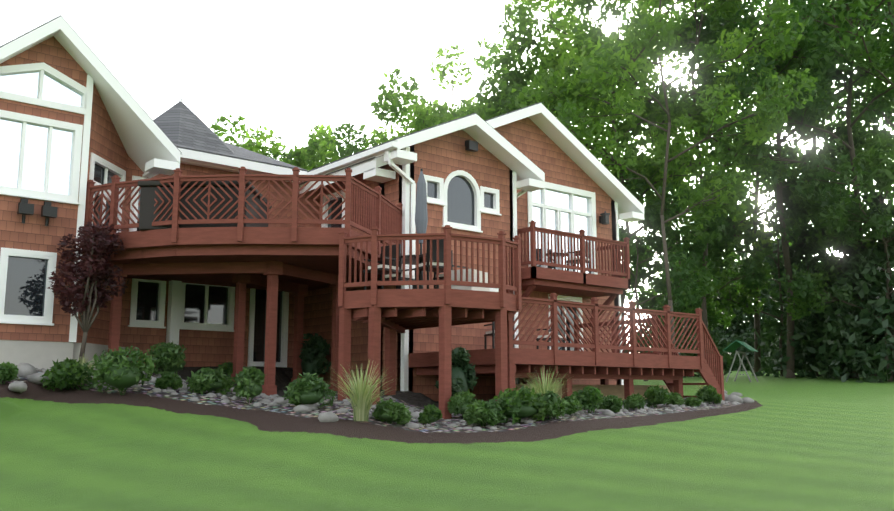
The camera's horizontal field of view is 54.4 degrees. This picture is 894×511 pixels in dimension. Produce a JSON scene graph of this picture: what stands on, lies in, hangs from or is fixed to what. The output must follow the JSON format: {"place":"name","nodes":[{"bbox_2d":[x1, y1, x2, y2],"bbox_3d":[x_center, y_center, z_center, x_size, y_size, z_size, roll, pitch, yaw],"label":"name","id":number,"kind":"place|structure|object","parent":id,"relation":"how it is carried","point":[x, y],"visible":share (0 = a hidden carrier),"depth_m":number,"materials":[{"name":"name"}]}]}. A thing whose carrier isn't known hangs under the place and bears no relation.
{"place":"outdoors","nodes":[
{"label":"outdoors","id":0,"kind":"place"},
{"bbox_2d":[153,101,241,159],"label":"turret roof","id":1,"kind":"structure","parent":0,"point":[180,123],"depth_m":21.08,"materials":[{"name":"grey tile"}]},
{"bbox_2d":[119,278,294,367],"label":"wall","id":2,"kind":"structure","parent":0,"point":[209,348],"depth_m":20.57,"materials":[{"name":"brown wood"}]},
{"bbox_2d":[0,366,893,510],"bbox_3d":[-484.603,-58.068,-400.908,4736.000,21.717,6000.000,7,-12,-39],"label":"terrain","id":3,"kind":"structure","parent":0,"point":[783,443],"depth_m":11.10,"materials":[{"name":"green plant"}]},
{"bbox_2d":[0,361,18,383],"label":"shrub","id":4,"kind":"object","parent":3,"relation":"on","point":[7,369],"depth_m":14.01,"materials":[{"name":"green plant"}]},
{"bbox_2d":[0,340,124,368],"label":"foundation","id":5,"kind":"object","parent":3,"relation":"on","point":[39,354],"visible":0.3,"depth_m":16.51,"materials":[{"name":"concrete"}]},
{"bbox_2d":[0,36,87,341],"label":"wall","id":6,"kind":"structure","parent":5,"relation":"on","point":[34,232],"depth_m":16.79,"materials":[{"name":"brown wood"}]},
{"bbox_2d":[74,83,127,344],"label":"wall","id":7,"kind":"structure","parent":5,"relation":"on","point":[106,143],"depth_m":18.08,"materials":[{"name":"brown wood"}]},
{"bbox_2d":[39,357,94,390],"bbox_3d":[-6.437,2.030,14.779,0.933,0.614,0.920,7,-12,-39],"label":"shrub","id":8,"kind":"object","parent":3,"relation":"on","point":[69,368],"depth_m":14.62,"materials":[{"name":"green plant"}]},
{"bbox_2d":[72,354,95,380],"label":"ornamental grass","id":9,"kind":"object","parent":3,"relation":"on","point":[84,361],"depth_m":15.20,"materials":[{"name":"green plant"}]},
{"bbox_2d":[48,221,128,361],"bbox_3d":[-6.765,0.835,16.319,1.478,2.980,1.465,7,-12,-39],"label":"japanese maple","id":10,"kind":"object","parent":3,"relation":"on","point":[102,242],"depth_m":16.25,"materials":[{"name":"plant"}]},
{"bbox_2d":[88,346,154,394],"bbox_3d":[-5.396,1.941,14.483,1.068,0.869,1.023,7,-12,-39],"label":"shrub","id":11,"kind":"object","parent":3,"relation":"on","point":[116,357],"depth_m":14.26,"materials":[{"name":"green plant"}]},
{"bbox_2d":[145,341,186,375],"bbox_3d":[-5.532,2.047,17.143,0.951,0.802,1.056,7,-12,-39],"label":"shrub","id":12,"kind":"object","parent":3,"relation":"on","point":[164,351],"depth_m":16.88,"materials":[{"name":"green plant"}]},
{"bbox_2d":[154,371,182,388],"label":"shrub","id":13,"kind":"object","parent":3,"relation":"on","point":[170,378],"depth_m":15.10,"materials":[{"name":"green plant"}]},
{"bbox_2d":[185,367,232,394],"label":"shrub","id":14,"kind":"object","parent":3,"relation":"on","point":[198,380],"depth_m":15.40,"materials":[{"name":"green plant"}]},
{"bbox_2d":[217,362,232,375],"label":"shrub","id":15,"kind":"object","parent":3,"relation":"on","point":[227,366],"depth_m":18.40,"materials":[{"name":"green plant"}]},
{"bbox_2d":[230,366,266,402],"bbox_3d":[-3.388,2.232,14.911,0.876,0.681,0.526,38,-39,-75],"label":"shrub","id":16,"kind":"object","parent":3,"relation":"on","point":[251,376],"depth_m":14.75,"materials":[{"name":"green plant"}]},
{"bbox_2d":[210,114,309,166],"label":"tree","id":17,"kind":"object","parent":3,"relation":"on","point":[300,154],"depth_m":50.12,"materials":[{"name":"green plant"}]},
{"bbox_2d":[241,125,312,171],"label":"tree","id":18,"kind":"object","parent":3,"relation":"on","point":[274,150],"visible":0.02,"depth_m":48.48,"materials":[{"name":"green plant"}]},
{"bbox_2d":[299,332,330,376],"bbox_3d":[-3.181,2.478,20.519,0.819,1.373,0.955,7,-12,-39],"label":"tall shrub","id":19,"kind":"object","parent":3,"relation":"on","point":[316,344],"depth_m":20.34,"materials":[{"name":"green plant"}]},
{"bbox_2d":[312,141,352,166],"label":"tree","id":20,"kind":"object","parent":3,"relation":"on","point":[322,156],"visible":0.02,"depth_m":50.52,"materials":[{"name":"green plant"}]},
{"bbox_2d":[303,145,413,390],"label":"house wall","id":21,"kind":"structure","parent":3,"relation":"on","point":[317,318],"depth_m":20.55,"materials":[{"name":"brown wood"}]},
{"bbox_2d":[319,361,400,420],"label":"ornamental grass","id":22,"kind":"object","parent":3,"relation":"on","point":[361,401],"depth_m":13.24,"materials":[{"name":"green plant"}]},
{"bbox_2d":[7,363,754,430],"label":"bed rocks","id":23,"kind":"object","parent":3,"relation":"on","point":[28,371],"visible":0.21,"depth_m":14.82,"materials":[{"name":"grey stone"}]},
{"bbox_2d":[282,372,335,406],"bbox_3d":[-2.303,2.252,14.347,0.809,0.653,0.900,7,-12,-39],"label":"shrub","id":24,"kind":"object","parent":23,"relation":"on","point":[309,382],"depth_m":14.19,"materials":[{"name":"green plant"}]},
{"bbox_2d":[417,404,441,424],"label":"shrub","id":25,"kind":"object","parent":23,"relation":"on","point":[428,412],"depth_m":14.03,"materials":[{"name":"green plant"}]},
{"bbox_2d":[510,366,576,396],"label":"ornamental grass","id":26,"kind":"object","parent":23,"relation":"on","point":[550,387],"depth_m":14.82,"materials":[{"name":"green plant"}]},
{"bbox_2d":[642,385,671,407],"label":"shrub","id":27,"kind":"object","parent":23,"relation":"on","point":[652,391],"depth_m":18.18,"materials":[{"name":"green plant"}]},
{"bbox_2d":[666,392,684,405],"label":"shrub","id":28,"kind":"object","parent":23,"relation":"on","point":[677,398],"depth_m":18.61,"materials":[{"name":"green plant"}]},
{"bbox_2d":[301,67,468,169],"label":"tree","id":29,"kind":"object","parent":3,"relation":"on","point":[393,97],"depth_m":48.14,"materials":[{"name":"green plant"}]},
{"bbox_2d":[372,397,412,424],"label":"shrub","id":30,"kind":"object","parent":3,"relation":"on","point":[387,407],"depth_m":13.53,"materials":[{"name":"green plant"}]},
{"bbox_2d":[84,166,724,418],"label":"decks and railings","id":31,"kind":"object","parent":3,"relation":"on","point":[298,263],"visible":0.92,"depth_m":17.04,"materials":[{"name":"brown wood"}]},
{"bbox_2d":[137,181,271,230],"bbox_3d":[-4.858,-0.824,17.644,2.150,0.995,2.150,0,-9,0],"label":"hot tub","id":32,"kind":"object","parent":31,"relation":"on","point":[148,196],"visible":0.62,"depth_m":16.64,"materials":[{"name":"black"}]},
{"bbox_2d":[363,169,590,349],"bbox_3d":[1.166,0.493,19.906,2.128,3.540,8.952,-5,-10,30],"label":"patio furniture","id":33,"kind":"object","parent":31,"relation":"on","point":[421,217],"visible":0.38,"depth_m":16.96,"materials":[{"name":"grey metal"}]},
{"bbox_2d":[316,43,528,166],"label":"tree","id":34,"kind":"object","parent":3,"relation":"on","point":[496,97],"depth_m":46.80,"materials":[{"name":"green plant"}]},
{"bbox_2d":[397,130,513,400],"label":"wall","id":35,"kind":"structure","parent":3,"relation":"on","point":[444,156],"depth_m":20.43,"materials":[{"name":"brown wood"}]},
{"bbox_2d":[509,170,512,280],"bbox_3d":[1.364,0.952,21.666,0.200,6.145,0.850,7,-12,-39],"label":"house projection return","id":36,"kind":"object","parent":35,"relation":"attached to","point":[511,203],"visible":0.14,"depth_m":21.64,"materials":[{"name":"brown wood"}]},
{"bbox_2d":[435,346,477,395],"bbox_3d":[0.185,2.318,16.047,0.865,1.303,0.724,7,-12,-39],"label":"tall shrub","id":37,"kind":"object","parent":3,"relation":"on","point":[460,357],"depth_m":15.96,"materials":[{"name":"green plant"}]},
{"bbox_2d":[447,389,479,417],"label":"shrub","id":38,"kind":"object","parent":3,"relation":"on","point":[459,399],"depth_m":15.15,"materials":[{"name":"green plant"}]},
{"bbox_2d":[463,399,504,426],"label":"shrub","id":39,"kind":"object","parent":3,"relation":"on","point":[472,412],"depth_m":13.88,"materials":[{"name":"green plant"}]},
{"bbox_2d":[377,117,619,389],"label":"wall","id":40,"kind":"structure","parent":3,"relation":"on","point":[531,140],"depth_m":23.85,"materials":[{"name":"brown wood"}]},
{"bbox_2d":[488,385,548,424],"bbox_3d":[1.140,2.478,14.389,1.101,0.671,0.863,7,-12,-39],"label":"shrub","id":41,"kind":"object","parent":3,"relation":"on","point":[524,395],"depth_m":14.22,"materials":[{"name":"green plant"}]},
{"bbox_2d":[398,19,647,192],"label":"tree","id":42,"kind":"object","parent":3,"relation":"on","point":[507,58],"depth_m":50.16,"materials":[{"name":"green plant"}]},
{"bbox_2d":[535,390,568,419],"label":"shrub","id":43,"kind":"object","parent":3,"relation":"on","point":[551,399],"depth_m":14.36,"materials":[{"name":"green plant"}]},
{"bbox_2d":[564,395,581,414],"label":"shrub","id":44,"kind":"object","parent":3,"relation":"on","point":[574,405],"depth_m":15.14,"materials":[{"name":"green plant"}]},
{"bbox_2d":[455,0,712,230],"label":"tree","id":45,"kind":"object","parent":3,"relation":"on","point":[550,62],"depth_m":47.66,"materials":[{"name":"green plant"}]},
{"bbox_2d":[571,385,603,412],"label":"shrub","id":46,"kind":"object","parent":3,"relation":"on","point":[588,394],"depth_m":15.74,"materials":[{"name":"green plant"}]},
{"bbox_2d":[515,384,670,400],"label":"timber retaining wall","id":47,"kind":"structure","parent":3,"relation":"on","point":[615,390],"depth_m":20.78,"materials":[{"name":"brown wood"}]},
{"bbox_2d":[597,395,622,411],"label":"shrub","id":48,"kind":"object","parent":3,"relation":"on","point":[613,403],"visible":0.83,"depth_m":16.45,"materials":[{"name":"green plant"}]},
{"bbox_2d":[611,204,619,384],"bbox_3d":[1.187,2.159,29.470,0.250,6.202,11.600,7,-12,-39],"label":"downspout","id":49,"kind":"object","parent":3,"relation":"on","point":[613,259],"depth_m":25.36,"materials":[{"name":"metal"}]},
{"bbox_2d":[496,0,754,352],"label":"tree","id":50,"kind":"object","parent":3,"relation":"on","point":[524,94],"depth_m":44.79,"materials":[{"name":"green plant"}]},
{"bbox_2d":[623,393,645,410],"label":"shrub","id":51,"kind":"object","parent":3,"relation":"on","point":[631,401],"depth_m":17.27,"materials":[{"name":"green plant"}]},
{"bbox_2d":[615,170,729,380],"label":"tree","id":52,"kind":"object","parent":3,"relation":"on","point":[685,297],"depth_m":42.49,"materials":[{"name":"green plant"}]},
{"bbox_2d":[629,251,724,368],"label":"conifer","id":53,"kind":"object","parent":3,"relation":"on","point":[662,298],"visible":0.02,"depth_m":77.64,"materials":[{"name":"green plant"}]},
{"bbox_2d":[547,0,817,347],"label":"tree","id":54,"kind":"object","parent":3,"relation":"on","point":[605,57],"depth_m":35.65,"materials":[{"name":"green plant"}]},
{"bbox_2d":[684,396,701,406],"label":"shrub","id":55,"kind":"object","parent":3,"relation":"on","point":[692,401],"visible":1,"depth_m":18.91,"materials":[{"name":"green plant"}]},
{"bbox_2d":[549,0,836,355],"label":"tree","id":56,"kind":"object","parent":3,"relation":"on","point":[609,6],"depth_m":48.46,"materials":[{"name":"green plant"}]},
{"bbox_2d":[624,175,773,376],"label":"tree","id":57,"kind":"object","parent":3,"relation":"on","point":[756,267],"depth_m":48.76,"materials":[{"name":"green plant"}]},
{"bbox_2d":[652,267,745,369],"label":"conifer","id":58,"kind":"object","parent":3,"relation":"on","point":[709,330],"depth_m":73.07,"materials":[{"name":"green plant"}]},
{"bbox_2d":[695,384,721,403],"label":"shrub","id":59,"kind":"object","parent":3,"relation":"on","point":[705,393],"depth_m":19.49,"materials":[{"name":"green plant"}]},
{"bbox_2d":[627,326,805,377],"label":"hedge leaves","id":60,"kind":"object","parent":3,"relation":"on","point":[717,343],"visible":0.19,"depth_m":65.34,"materials":[{"name":"green plant"}]},
{"bbox_2d":[587,0,893,377],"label":"tree","id":61,"kind":"object","parent":3,"relation":"on","point":[838,78],"depth_m":48.32,"materials":[{"name":"green plant"}]},
{"bbox_2d":[723,340,758,381],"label":"swing set","id":62,"kind":"object","parent":3,"relation":"on","point":[733,346],"visible":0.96,"depth_m":41.51,"materials":[{"name":"green"}]},
{"bbox_2d":[719,240,762,366],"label":"tree","id":63,"kind":"object","parent":3,"relation":"on","point":[739,258],"depth_m":77.08,"materials":[{"name":"green plant"}]},
{"bbox_2d":[617,0,880,375],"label":"tree","id":64,"kind":"object","parent":3,"relation":"on","point":[706,20],"depth_m":52.44,"materials":[{"name":"green plant"}]},
{"bbox_2d":[718,230,780,367],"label":"conifer","id":65,"kind":"object","parent":3,"relation":"on","point":[739,316],"depth_m":71.62,"materials":[{"name":"green plant"}]},
{"bbox_2d":[734,230,809,370],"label":"conifer","id":66,"kind":"object","parent":3,"relation":"on","point":[770,261],"visible":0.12,"depth_m":68.57,"materials":[{"name":"green plant"}]},
{"bbox_2d":[698,151,859,375],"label":"tree","id":67,"kind":"object","parent":3,"relation":"on","point":[731,268],"depth_m":50.07,"materials":[{"name":"green plant"}]},
{"bbox_2d":[664,0,893,256],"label":"tree","id":68,"kind":"object","parent":3,"relation":"on","point":[711,146],"depth_m":53.02,"materials":[{"name":"green plant"}]},
{"bbox_2d":[687,0,893,378],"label":"tree","id":69,"kind":"object","parent":3,"relation":"on","point":[810,106],"depth_m":45.74,"materials":[{"name":"green plant"}]},
{"bbox_2d":[713,0,893,205],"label":"tree","id":70,"kind":"object","parent":3,"relation":"on","point":[828,62],"depth_m":43.99,"materials":[{"name":"green plant"}]},
{"bbox_2d":[747,219,859,377],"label":"conifer","id":71,"kind":"object","parent":3,"relation":"on","point":[799,252],"depth_m":51.43,"materials":[{"name":"green plant"}]},
{"bbox_2d":[773,188,893,380],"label":"conifer","id":72,"kind":"object","parent":3,"relation":"on","point":[811,329],"depth_m":47.65,"materials":[{"name":"green plant"}]},
{"bbox_2d":[778,133,893,381],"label":"tree","id":73,"kind":"object","parent":3,"relation":"on","point":[807,294],"depth_m":42.66,"materials":[{"name":"green plant"}]},
{"bbox_2d":[816,190,893,382],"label":"conifer","id":74,"kind":"object","parent":3,"relation":"on","point":[870,274],"depth_m":43.34,"materials":[{"name":"green plant"}]},
{"bbox_3d":[-5.885,1.023,23.573,18.200,6.600,10.750,7,-12,-39],"label":"house","id":75,"kind":"object","parent":3,"relation":"on","visible":0},
{"bbox_2d":[0,16,180,177],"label":"roof trim","id":76,"kind":"structure","parent":75,"relation":"on","point":[149,145],"depth_m":17.85,"materials":[{"name":"white"}]},
{"bbox_2d":[0,15,180,151],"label":"roof shingles","id":77,"kind":"object","parent":76,"relation":"on","point":[90,49],"visible":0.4,"depth_m":17.12,"materials":[{"name":"grey"}]},
{"bbox_2d":[179,87,239,171],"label":"turret trim","id":78,"kind":"structure","parent":75,"relation":"on","point":[180,98],"depth_m":20.52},
{"bbox_2d":[124,156,319,231],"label":"house upper wall","id":79,"kind":"structure","parent":75,"relation":"attached to","point":[133,169],"depth_m":21.48,"materials":[{"name":"brown wood"}]},
{"bbox_2d":[178,148,306,181],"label":"eave trim","id":80,"kind":"structure","parent":75,"relation":"on","point":[251,167],"depth_m":20.38,"materials":[{"name":"white wood"}]},
{"bbox_2d":[174,142,306,170],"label":"roof","id":81,"kind":"structure","parent":80,"relation":"on","point":[243,153],"depth_m":21.43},
{"bbox_2d":[0,62,618,390],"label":"window trim","id":82,"kind":"structure","parent":75,"relation":"attached to","point":[176,323],"depth_m":19.39,"materials":[{"name":"white wood"}]},
{"bbox_2d":[0,71,589,361],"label":"window glass","id":83,"kind":"object","parent":82,"relation":"in","point":[25,287],"visible":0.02,"depth_m":17.44,"materials":[{"name":"glass"}]},
{"bbox_2d":[17,140,609,225],"bbox_3d":[-1.379,-1.444,20.204,15.272,2.820,1.682,6,-11,-33],"label":"outdoor wall light","id":84,"kind":"object","parent":75,"relation":"attached to","point":[25,208],"visible":1,"depth_m":16.66,"materials":[{"name":"grey metal"}]},
{"bbox_2d":[131,141,623,384],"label":"gutters and downspouts","id":85,"kind":"object","parent":75,"relation":"attached to","point":[386,148],"visible":0.48,"depth_m":19.51,"materials":[{"name":"white metal"}]},
{"bbox_2d":[307,114,544,191],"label":"roof trim","id":86,"kind":"structure","parent":75,"relation":"on","point":[530,175],"depth_m":20.88,"materials":[{"name":"white"}]},
{"bbox_2d":[307,113,544,172],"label":"small roof shingles","id":87,"kind":"object","parent":86,"relation":"on","point":[401,137],"visible":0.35,"depth_m":20.04,"materials":[{"name":"grey"}]},
{"bbox_2d":[299,103,643,221],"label":"roof trim","id":88,"kind":"structure","parent":75,"relation":"on","point":[552,127],"depth_m":23.91,"materials":[{"name":"white"}]},
{"bbox_2d":[299,102,608,184],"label":"roof shingles","id":89,"kind":"object","parent":88,"relation":"on","point":[484,120],"visible":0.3,"depth_m":22.07,"materials":[{"name":"grey"}]},
{"bbox_2d":[0,0,893,345],"label":"sky","id":90,"kind":"structure","parent":0,"point":[285,67],"materials":[{"name":"white"}]}
]}

